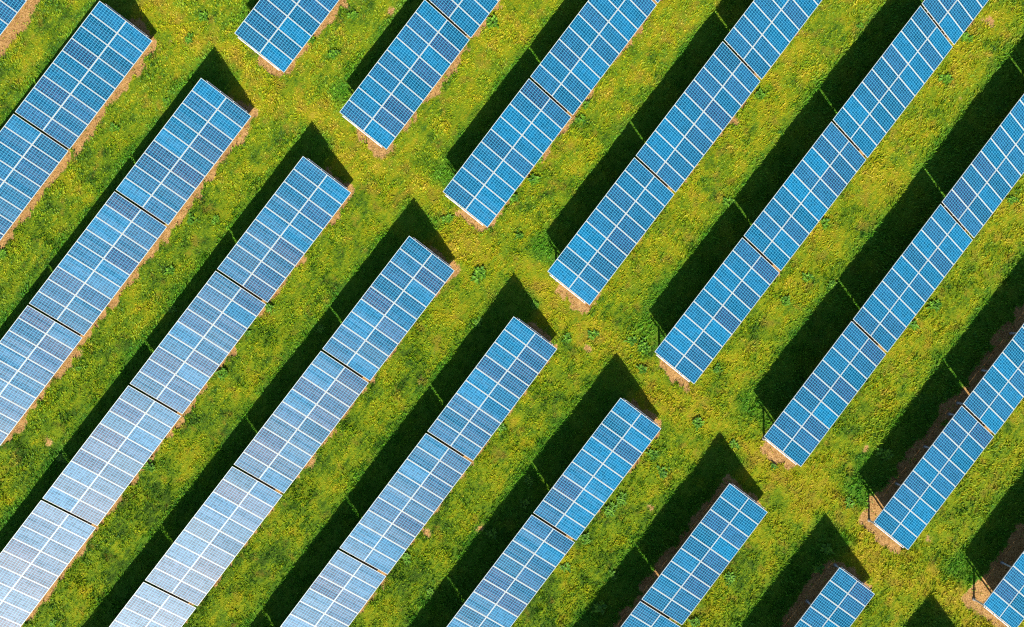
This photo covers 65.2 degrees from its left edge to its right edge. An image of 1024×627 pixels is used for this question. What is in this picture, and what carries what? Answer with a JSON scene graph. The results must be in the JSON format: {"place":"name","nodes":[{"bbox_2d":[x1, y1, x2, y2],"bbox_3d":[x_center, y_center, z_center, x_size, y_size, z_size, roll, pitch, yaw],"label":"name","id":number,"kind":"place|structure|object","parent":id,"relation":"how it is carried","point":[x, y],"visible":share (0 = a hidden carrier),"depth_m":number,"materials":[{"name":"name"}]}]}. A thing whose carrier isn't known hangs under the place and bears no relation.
{"place":"outdoors","nodes":[
{"label":"outdoors","id":0,"kind":"place"},
{"bbox_2d":[0,0,1023,626],"bbox_3d":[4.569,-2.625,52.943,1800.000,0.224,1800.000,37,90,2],"label":"ground","id":1,"kind":"structure","parent":0,"point":[990,580],"depth_m":52.95,"materials":[{"name":"green plant"}]},
{"bbox_2d":[0,248,7,258],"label":"leafy weed","id":2,"kind":"object","parent":1,"relation":"on","point":[3,254],"visible":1,"depth_m":53.97,"materials":[{"name":"green plant"}]},
{"bbox_2d":[0,0,26,34],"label":"solar table","id":3,"kind":"object","parent":1,"relation":"on","point":[9,12],"visible":1,"depth_m":53.65,"materials":[{"name":"glass"}]},
{"bbox_2d":[0,114,67,239],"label":"solar table","id":4,"kind":"object","parent":1,"relation":"on","point":[27,177],"visible":1,"depth_m":53.00,"materials":[{"name":"glass"},{"name":"silicon"},{"name":"aluminium"}]},
{"bbox_2d":[0,305,82,444],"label":"solar table","id":5,"kind":"object","parent":1,"relation":"on","point":[27,332],"visible":0.95,"depth_m":52.61,"materials":[{"name":"glass"},{"name":"silicon"},{"name":"aluminium"}]},
{"bbox_2d":[0,500,95,626],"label":"solar table","id":6,"kind":"object","parent":1,"relation":"on","point":[30,540],"visible":0.94,"depth_m":52.15,"materials":[{"name":"glass"},{"name":"silicon"},{"name":"aluminium"}]},
{"bbox_2d":[55,453,67,462],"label":"leafy weed","id":7,"kind":"object","parent":1,"relation":"on","point":[60,457],"visible":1,"depth_m":53.56,"materials":[{"name":"green plant"}]},
{"bbox_2d":[15,1,151,148],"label":"solar table","id":8,"kind":"object","parent":1,"relation":"on","point":[57,84],"visible":1,"depth_m":52.79,"materials":[{"name":"glass"},{"name":"silicon"},{"name":"aluminium"}]},
{"bbox_2d":[29,191,166,335],"bbox_3d":[-27.042,-3.190,53.029,3.501,2.680,9.116,37,90,2],"label":"solar table","id":9,"kind":"object","parent":1,"relation":"on","point":[66,280],"visible":1,"depth_m":52.44,"materials":[{"name":"glass"},{"name":"silicon"},{"name":"aluminium"}]},
{"bbox_2d":[43,385,180,525],"bbox_3d":[-25.939,9.309,52.621,3.501,2.680,9.116,37,90,2],"label":"solar table","id":10,"kind":"object","parent":1,"relation":"on","point":[128,411],"visible":0.97,"depth_m":52.04,"materials":[{"name":"glass"},{"name":"silicon"},{"name":"aluminium"}]},
{"bbox_2d":[109,122,119,131],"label":"leafy weed","id":11,"kind":"object","parent":1,"relation":"on","point":[112,125],"visible":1,"depth_m":54.02,"materials":[{"name":"green plant"}]},
{"bbox_2d":[141,458,154,471],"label":"leafy weed","id":12,"kind":"object","parent":1,"relation":"on","point":[148,467],"visible":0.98,"depth_m":53.29,"materials":[{"name":"green plant"}]},
{"bbox_2d":[109,582,195,626],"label":"solar table","id":13,"kind":"object","parent":1,"relation":"on","point":[147,605],"visible":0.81,"depth_m":51.42,"materials":[{"name":"glass"},{"name":"silicon"},{"name":"aluminium"}]},
{"bbox_2d":[163,264,174,275],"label":"leafy weed","id":14,"kind":"object","parent":1,"relation":"on","point":[171,270],"visible":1,"depth_m":53.59,"materials":[{"name":"green plant"}]},
{"bbox_2d":[116,78,250,224],"bbox_3d":[-21.412,-10.574,53.034,3.502,2.681,9.192,37,90,2],"label":"solar table","id":15,"kind":"object","parent":1,"relation":"on","point":[184,126],"visible":1,"depth_m":52.45,"materials":[{"name":"glass"},{"name":"silicon"},{"name":"aluminium"}]},
{"bbox_2d":[184,33,192,43],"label":"leafy weed","id":16,"kind":"object","parent":1,"relation":"on","point":[188,39],"visible":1,"depth_m":53.97,"materials":[{"name":"green plant"}]},
{"bbox_2d":[186,213,197,224],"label":"leafy weed","id":17,"kind":"object","parent":1,"relation":"on","point":[190,220],"visible":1,"depth_m":53.69,"materials":[{"name":"green plant"}]},
{"bbox_2d":[130,271,265,413],"bbox_3d":[-20.341,1.956,52.628,3.501,2.679,9.116,37,90,2],"label":"solar table","id":18,"kind":"object","parent":1,"relation":"on","point":[176,348],"visible":1,"depth_m":52.04,"materials":[{"name":"glass"},{"name":"silicon"},{"name":"aluminium"}]},
{"bbox_2d":[198,11,208,21],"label":"leafy weed","id":19,"kind":"object","parent":1,"relation":"on","point":[201,17],"visible":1,"depth_m":53.99,"materials":[{"name":"green plant"}]},
{"bbox_2d":[145,466,281,605],"bbox_3d":[-19.144,14.416,52.180,3.503,2.678,9.116,37,90,2],"label":"solar table","id":20,"kind":"object","parent":1,"relation":"on","point":[233,511],"visible":0.95,"depth_m":51.59,"materials":[{"name":"glass"},{"name":"silicon"},{"name":"aluminium"}]},
{"bbox_2d":[211,215,219,224],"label":"leafy weed","id":21,"kind":"object","parent":1,"relation":"on","point":[215,218],"visible":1,"depth_m":53.64,"materials":[{"name":"green plant"}]},
{"bbox_2d":[214,368,227,380],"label":"leafy weed","id":22,"kind":"object","parent":1,"relation":"on","point":[220,372],"visible":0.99,"depth_m":53.33,"materials":[{"name":"green plant"}]},
{"bbox_2d":[265,303,273,313],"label":"leafy weed","id":23,"kind":"object","parent":1,"relation":"on","point":[268,307],"visible":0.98,"depth_m":53.40,"materials":[{"name":"green plant"}]},
{"bbox_2d":[217,156,350,302],"bbox_3d":[-14.715,-5.433,52.632,3.502,2.681,9.189,37,90,2],"label":"solar table","id":24,"kind":"object","parent":1,"relation":"on","point":[257,242],"visible":1,"depth_m":52.05,"materials":[{"name":"glass"},{"name":"silicon"},{"name":"aluminium"}]},
{"bbox_2d":[235,0,338,71],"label":"solar table","id":25,"kind":"object","parent":1,"relation":"on","point":[299,26],"visible":1,"depth_m":52.55,"materials":[{"name":"glass"},{"name":"silicon"},{"name":"aluminium"}]},
{"bbox_2d":[234,351,367,492],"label":"solar table","id":26,"kind":"object","parent":1,"relation":"on","point":[265,457],"visible":1,"depth_m":51.66,"materials":[{"name":"glass"},{"name":"silicon"},{"name":"aluminium"}]},
{"bbox_2d":[314,324,325,332],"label":"leafy weed","id":27,"kind":"object","parent":1,"relation":"on","point":[319,328],"visible":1,"depth_m":53.23,"materials":[{"name":"green plant"}]},
{"bbox_2d":[280,550,385,626],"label":"solar table","id":28,"kind":"object","parent":1,"relation":"on","point":[341,590],"visible":0.95,"depth_m":51.29,"materials":[{"name":"glass"},{"name":"silicon"},{"name":"aluminium"}]},
{"bbox_2d":[327,49,341,59],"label":"leafy weed","id":29,"kind":"object","parent":1,"relation":"on","point":[332,54],"visible":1,"depth_m":53.64,"materials":[{"name":"green plant"}]},
{"bbox_2d":[346,10,357,19],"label":"leafy weed","id":30,"kind":"object","parent":1,"relation":"on","point":[353,15],"visible":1,"depth_m":53.68,"materials":[{"name":"green plant"}]},
{"bbox_2d":[322,236,453,380],"bbox_3d":[-7.883,-0.297,52.314,3.503,2.680,9.190,37,90,2],"label":"solar table","id":31,"kind":"object","parent":1,"relation":"on","point":[368,323],"visible":1,"depth_m":51.73,"materials":[{"name":"glass"},{"name":"silicon"},{"name":"aluminium"}]},
{"bbox_2d":[340,0,468,149],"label":"solar table","id":32,"kind":"object","parent":1,"relation":"on","point":[429,67],"visible":1,"depth_m":52.19,"materials":[{"name":"glass"},{"name":"silicon"},{"name":"aluminium"}]},
{"bbox_2d":[340,433,471,574],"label":"solar table","id":33,"kind":"object","parent":1,"relation":"on","point":[407,502],"visible":1,"depth_m":51.37,"materials":[{"name":"glass"},{"name":"silicon"},{"name":"aluminium"}]},
{"bbox_2d":[401,552,411,564],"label":"leafy weed","id":34,"kind":"object","parent":1,"relation":"on","point":[405,556],"visible":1,"depth_m":52.64,"materials":[{"name":"green plant"}]},
{"bbox_2d":[426,587,433,598],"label":"leafy weed","id":35,"kind":"object","parent":1,"relation":"on","point":[430,591],"visible":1,"depth_m":52.60,"materials":[{"name":"green plant"}]},
{"bbox_2d":[441,212,453,223],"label":"leafy weed","id":36,"kind":"object","parent":1,"relation":"on","point":[448,218],"visible":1,"depth_m":53.21,"materials":[{"name":"green plant"}]},
{"bbox_2d":[429,0,498,37],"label":"solar table","id":37,"kind":"object","parent":1,"relation":"on","point":[471,18],"visible":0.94,"depth_m":52.51,"materials":[{"name":"glass"}]},
{"bbox_2d":[470,266,486,284],"bbox_3d":[-2.185,-2.538,53.013,0.979,0.159,1.336,14,89,2],"label":"leafy weed","id":38,"kind":"object","parent":1,"relation":"on","point":[479,272],"visible":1,"depth_m":53.01,"materials":[{"name":"green plant"}]},
{"bbox_2d":[474,317,482,326],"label":"leafy weed","id":39,"kind":"object","parent":1,"relation":"on","point":[476,323],"visible":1,"depth_m":52.92,"materials":[{"name":"green plant"}]},
{"bbox_2d":[485,528,497,539],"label":"leafy weed","id":40,"kind":"object","parent":1,"relation":"on","point":[488,533],"visible":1,"depth_m":52.59,"materials":[{"name":"green plant"}]},
{"bbox_2d":[428,316,556,459],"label":"solar table","id":41,"kind":"object","parent":1,"relation":"on","point":[479,409],"visible":1,"depth_m":51.39,"materials":[{"name":"glass"},{"name":"silicon"},{"name":"aluminium"}]},
{"bbox_2d":[486,14,498,28],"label":"leafy weed","id":42,"kind":"object","parent":1,"relation":"on","point":[490,25],"visible":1,"depth_m":53.36,"materials":[{"name":"green plant"}]},
{"bbox_2d":[497,422,505,434],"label":"leafy weed","id":43,"kind":"object","parent":1,"relation":"on","point":[500,428],"visible":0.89,"depth_m":52.72,"materials":[{"name":"green plant"}]},
{"bbox_2d":[443,79,570,227],"bbox_3d":[-0.280,-10.278,52.396,3.503,2.682,9.189,37,90,2],"label":"solar table","id":44,"kind":"object","parent":1,"relation":"on","point":[521,129],"visible":1,"depth_m":51.81,"materials":[{"name":"glass"},{"name":"silicon"},{"name":"aluminium"}]},
{"bbox_2d":[446,514,574,626],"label":"solar table","id":45,"kind":"object","parent":1,"relation":"on","point":[511,583],"visible":0.99,"depth_m":51.05,"materials":[{"name":"glass"},{"name":"silicon"},{"name":"aluminium"}]},
{"bbox_2d":[509,194,517,204],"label":"leafy weed","id":46,"kind":"object","parent":1,"relation":"on","point":[513,199],"visible":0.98,"depth_m":53.03,"materials":[{"name":"green plant"}]},
{"bbox_2d":[519,497,529,508],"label":"leafy weed","id":47,"kind":"object","parent":1,"relation":"on","point":[524,503],"visible":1,"depth_m":52.52,"materials":[{"name":"green plant"}]},
{"bbox_2d":[523,474,533,487],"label":"leafy weed","id":48,"kind":"object","parent":1,"relation":"on","point":[530,480],"visible":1,"depth_m":52.52,"materials":[{"name":"green plant"}]},
{"bbox_2d":[528,173,541,185],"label":"leafy weed","id":49,"kind":"object","parent":1,"relation":"on","point":[534,179],"visible":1,"depth_m":53.00,"materials":[{"name":"green plant"}]},
{"bbox_2d":[559,562,570,572],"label":"leafy weed","id":50,"kind":"object","parent":1,"relation":"on","point":[562,567],"visible":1,"depth_m":52.38,"materials":[{"name":"green plant"}]},
{"bbox_2d":[562,332,571,343],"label":"leafy weed","id":51,"kind":"object","parent":1,"relation":"on","point":[567,335],"visible":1,"depth_m":52.75,"materials":[{"name":"green plant"}]},
{"bbox_2d":[574,114,585,123],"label":"leafy weed","id":52,"kind":"object","parent":1,"relation":"on","point":[578,119],"visible":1,"depth_m":53.04,"materials":[{"name":"green plant"}]},
{"bbox_2d":[579,533,591,544],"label":"leafy weed","id":53,"kind":"object","parent":1,"relation":"on","point":[588,540],"visible":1,"depth_m":52.35,"materials":[{"name":"green plant"}]},
{"bbox_2d":[530,0,655,114],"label":"solar table","id":54,"kind":"object","parent":1,"relation":"on","point":[599,34],"visible":0.99,"depth_m":51.91,"materials":[{"name":"glass"},{"name":"silicon"},{"name":"aluminium"}]},
{"bbox_2d":[587,330,599,339],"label":"leafy weed","id":55,"kind":"object","parent":1,"relation":"on","point":[595,333],"visible":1,"depth_m":52.68,"materials":[{"name":"green plant"}]},
{"bbox_2d":[533,398,660,539],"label":"solar table","id":56,"kind":"object","parent":1,"relation":"on","point":[585,490],"visible":1,"depth_m":51.11,"materials":[{"name":"glass"},{"name":"silicon"},{"name":"aluminium"}]},
{"bbox_2d":[591,600,607,614],"bbox_3d":[5.675,19.193,52.179,0.924,0.170,1.174,33,90,2],"label":"leafy weed","id":57,"kind":"object","parent":1,"relation":"on","point":[598,607],"visible":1,"depth_m":52.18,"materials":[{"name":"green plant"}]},
{"bbox_2d":[547,157,673,304],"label":"solar table","id":58,"kind":"object","parent":1,"relation":"on","point":[632,208],"visible":1,"depth_m":51.43,"materials":[{"name":"glass"},{"name":"silicon"},{"name":"aluminium"}]},
{"bbox_2d":[604,501,617,517],"bbox_3d":[6.448,12.827,52.343,0.829,0.134,1.132,16,89,2],"label":"leafy weed","id":59,"kind":"object","parent":1,"relation":"on","point":[610,511],"visible":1,"depth_m":52.34,"materials":[{"name":"green plant"}]},
{"bbox_2d":[609,570,618,580],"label":"leafy weed","id":60,"kind":"object","parent":1,"relation":"on","point":[614,576],"visible":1,"depth_m":52.25,"materials":[{"name":"green plant"}]},
{"bbox_2d":[616,492,626,505],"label":"leafy weed","id":61,"kind":"object","parent":1,"relation":"on","point":[622,500],"visible":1,"depth_m":52.34,"materials":[{"name":"green plant"}]},
{"bbox_2d":[623,336,636,345],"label":"leafy weed","id":62,"kind":"object","parent":1,"relation":"on","point":[630,340],"visible":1,"depth_m":52.60,"materials":[{"name":"green plant"}]},
{"bbox_2d":[636,364,647,373],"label":"leafy weed","id":63,"kind":"object","parent":1,"relation":"on","point":[641,368],"visible":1,"depth_m":52.54,"materials":[{"name":"green plant"}]},
{"bbox_2d":[637,336,650,355],"bbox_3d":[8.699,2.164,52.543,0.948,0.173,1.265,21,89,2],"label":"leafy weed","id":64,"kind":"object","parent":1,"relation":"on","point":[642,346],"visible":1,"depth_m":52.53,"materials":[{"name":"green plant"}]},
{"bbox_2d":[621,599,679,626],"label":"solar table","id":65,"kind":"object","parent":1,"relation":"on","point":[642,614],"visible":1,"depth_m":50.42,"materials":[{"name":"glass"}]},
{"bbox_2d":[644,449,657,459],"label":"leafy weed","id":66,"kind":"object","parent":1,"relation":"on","point":[651,453],"visible":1,"depth_m":52.34,"materials":[{"name":"green plant"}]},
{"bbox_2d":[656,465,670,478],"bbox_3d":[9.835,10.244,52.328,0.966,0.157,1.029,-44,88,0],"label":"leafy weed","id":67,"kind":"object","parent":1,"relation":"on","point":[663,473],"visible":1,"depth_m":52.32,"materials":[{"name":"green plant"}]},
{"bbox_2d":[688,617,699,626],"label":"leafy weed","id":68,"kind":"object","parent":1,"relation":"on","point":[696,620],"visible":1,"depth_m":52.00,"materials":[{"name":"green plant"}]},
{"bbox_2d":[636,41,759,191],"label":"solar table","id":69,"kind":"object","parent":1,"relation":"on","point":[707,105],"visible":0.99,"depth_m":51.43,"materials":[{"name":"glass"},{"name":"silicon"},{"name":"aluminium"}]},
{"bbox_2d":[692,417,704,430],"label":"leafy weed","id":70,"kind":"object","parent":1,"relation":"on","point":[696,421],"visible":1,"depth_m":52.31,"materials":[{"name":"green plant"}]},
{"bbox_2d":[642,483,766,624],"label":"solar table","id":71,"kind":"object","parent":1,"relation":"on","point":[685,580],"visible":1,"depth_m":50.71,"materials":[{"name":"glass"},{"name":"silicon"},{"name":"aluminium"}]},
{"bbox_2d":[654,238,778,383],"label":"solar table","id":72,"kind":"object","parent":1,"relation":"on","point":[739,294],"visible":1,"depth_m":51.18,"materials":[{"name":"glass"},{"name":"silicon"},{"name":"aluminium"}]},
{"bbox_2d":[713,363,722,372],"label":"leafy weed","id":73,"kind":"object","parent":1,"relation":"on","point":[716,369],"visible":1,"depth_m":52.40,"materials":[{"name":"green plant"}]},
{"bbox_2d":[723,571,735,586],"bbox_3d":[14.074,17.192,51.963,0.783,0.143,1.045,39,90,2],"label":"leafy weed","id":74,"kind":"object","parent":1,"relation":"on","point":[729,577],"visible":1,"depth_m":51.96,"materials":[{"name":"green plant"}]},
{"bbox_2d":[723,196,735,206],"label":"leafy weed","id":75,"kind":"object","parent":1,"relation":"on","point":[730,201],"visible":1,"depth_m":52.61,"materials":[{"name":"green plant"}]},
{"bbox_2d":[730,439,738,448],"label":"leafy weed","id":76,"kind":"object","parent":1,"relation":"on","point":[736,446],"visible":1,"depth_m":52.27,"materials":[{"name":"green plant"}]},
{"bbox_2d":[754,88,765,99],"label":"leafy weed","id":77,"kind":"object","parent":1,"relation":"on","point":[762,94],"visible":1,"depth_m":52.73,"materials":[{"name":"green plant"}]},
{"bbox_2d":[724,0,821,79],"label":"solar table","id":78,"kind":"object","parent":1,"relation":"on","point":[759,37],"visible":0.94,"depth_m":51.55,"materials":[{"name":"glass"},{"name":"silicon"},{"name":"aluminium"}]},
{"bbox_2d":[780,295,790,305],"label":"leafy weed","id":79,"kind":"object","parent":1,"relation":"on","point":[787,303],"visible":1,"depth_m":52.31,"materials":[{"name":"green plant"}]},
{"bbox_2d":[743,121,865,270],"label":"solar table","id":80,"kind":"object","parent":1,"relation":"on","point":[805,196],"visible":0.98,"depth_m":51.21,"materials":[{"name":"glass"},{"name":"silicon"},{"name":"aluminium"}]},
{"bbox_2d":[802,272,813,282],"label":"leafy weed","id":81,"kind":"object","parent":1,"relation":"on","point":[809,276],"visible":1,"depth_m":52.35,"materials":[{"name":"green plant"}]},
{"bbox_2d":[810,561,824,574],"bbox_3d":[19.787,16.541,51.862,0.819,0.150,1.040,29,90,2],"label":"leafy weed","id":82,"kind":"object","parent":1,"relation":"on","point":[819,568],"visible":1,"depth_m":51.86,"materials":[{"name":"green plant"}]},
{"bbox_2d":[762,321,885,466],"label":"solar table","id":83,"kind":"object","parent":1,"relation":"on","point":[838,386],"visible":0.99,"depth_m":50.83,"materials":[{"name":"glass"},{"name":"silicon"},{"name":"aluminium"}]},
{"bbox_2d":[821,218,830,228],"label":"leafy weed","id":84,"kind":"object","parent":1,"relation":"on","point":[825,225],"visible":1,"depth_m":52.48,"materials":[{"name":"green plant"}]},
{"bbox_2d":[820,543,834,555],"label":"leafy weed","id":85,"kind":"object","parent":1,"relation":"on","point":[827,549],"visible":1,"depth_m":51.89,"materials":[{"name":"green plant"}]},
{"bbox_2d":[826,280,837,289],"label":"leafy weed","id":86,"kind":"object","parent":1,"relation":"on","point":[832,284],"visible":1,"depth_m":52.29,"materials":[{"name":"green plant"}]},
{"bbox_2d":[794,563,874,626],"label":"solar table","id":87,"kind":"object","parent":1,"relation":"on","point":[822,611],"visible":1,"depth_m":50.33,"materials":[{"name":"glass"},{"name":"silicon"},{"name":"aluminium"}]},
{"bbox_2d":[844,496,854,508],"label":"leafy weed","id":88,"kind":"object","parent":1,"relation":"on","point":[849,500],"visible":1,"depth_m":51.92,"materials":[{"name":"green plant"}]},
{"bbox_2d":[876,447,893,460],"bbox_3d":[24.134,9.109,51.869,1.249,0.148,0.915,-4,88,2],"label":"leafy weed","id":89,"kind":"object","parent":1,"relation":"on","point":[887,454],"visible":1,"depth_m":51.87,"materials":[{"name":"green plant"}]},
{"bbox_2d":[832,5,952,157],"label":"solar table","id":90,"kind":"object","parent":1,"relation":"on","point":[892,83],"visible":0.97,"depth_m":51.23,"materials":[{"name":"glass"},{"name":"silicon"},{"name":"aluminium"}]},
{"bbox_2d":[852,204,971,351],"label":"solar table","id":91,"kind":"object","parent":1,"relation":"on","point":[913,278],"visible":0.98,"depth_m":50.87,"materials":[{"name":"glass"},{"name":"silicon"},{"name":"aluminium"}]},
{"bbox_2d":[908,320,920,330],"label":"leafy weed","id":92,"kind":"object","parent":1,"relation":"on","point":[913,325],"visible":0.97,"depth_m":52.08,"materials":[{"name":"green plant"}]},
{"bbox_2d":[867,405,993,549],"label":"solar table","id":93,"kind":"object","parent":1,"relation":"on","point":[954,451],"visible":1,"depth_m":50.52,"materials":[{"name":"glass"},{"name":"silicon"},{"name":"aluminium"}]},
{"bbox_2d":[926,299,941,311],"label":"leafy weed","id":94,"kind":"object","parent":1,"relation":"on","point":[933,304],"visible":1,"depth_m":52.07,"materials":[{"name":"green plant"}]},
{"bbox_2d":[938,73,953,84],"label":"leafy weed","id":95,"kind":"object","parent":1,"relation":"on","point":[947,79],"visible":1,"depth_m":52.41,"materials":[{"name":"green plant"}]},
{"bbox_2d":[922,0,988,44],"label":"solar table","id":96,"kind":"object","parent":1,"relation":"on","point":[953,19],"visible":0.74,"depth_m":51.50,"materials":[{"name":"glass"}]},
{"bbox_2d":[961,32,973,41],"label":"leafy weed","id":97,"kind":"object","parent":1,"relation":"on","point":[964,37],"visible":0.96,"depth_m":52.46,"materials":[{"name":"green plant"}]},
{"bbox_2d":[942,94,1023,237],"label":"solar table","id":98,"kind":"object","parent":1,"relation":"on","point":[982,187],"visible":0.92,"depth_m":50.84,"materials":[{"name":"glass"},{"name":"silicon"},{"name":"aluminium"}]},
{"bbox_2d":[956,323,1023,434],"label":"solar table","id":99,"kind":"object","parent":1,"relation":"on","point":[994,398],"visible":1,"depth_m":50.43,"materials":[{"name":"glass"},{"name":"silicon"},{"name":"aluminium"}]},
{"bbox_2d":[972,551,1023,626],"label":"solar table","id":100,"kind":"object","parent":1,"relation":"on","point":[1008,589],"visible":1,"depth_m":49.99,"materials":[{"name":"glass"},{"name":"silicon"},{"name":"aluminium"}]},
{"bbox_2d":[1007,196,1019,204],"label":"leafy weed","id":101,"kind":"object","parent":1,"relation":"on","point":[1012,200],"visible":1,"depth_m":52.11,"materials":[{"name":"green plant"}]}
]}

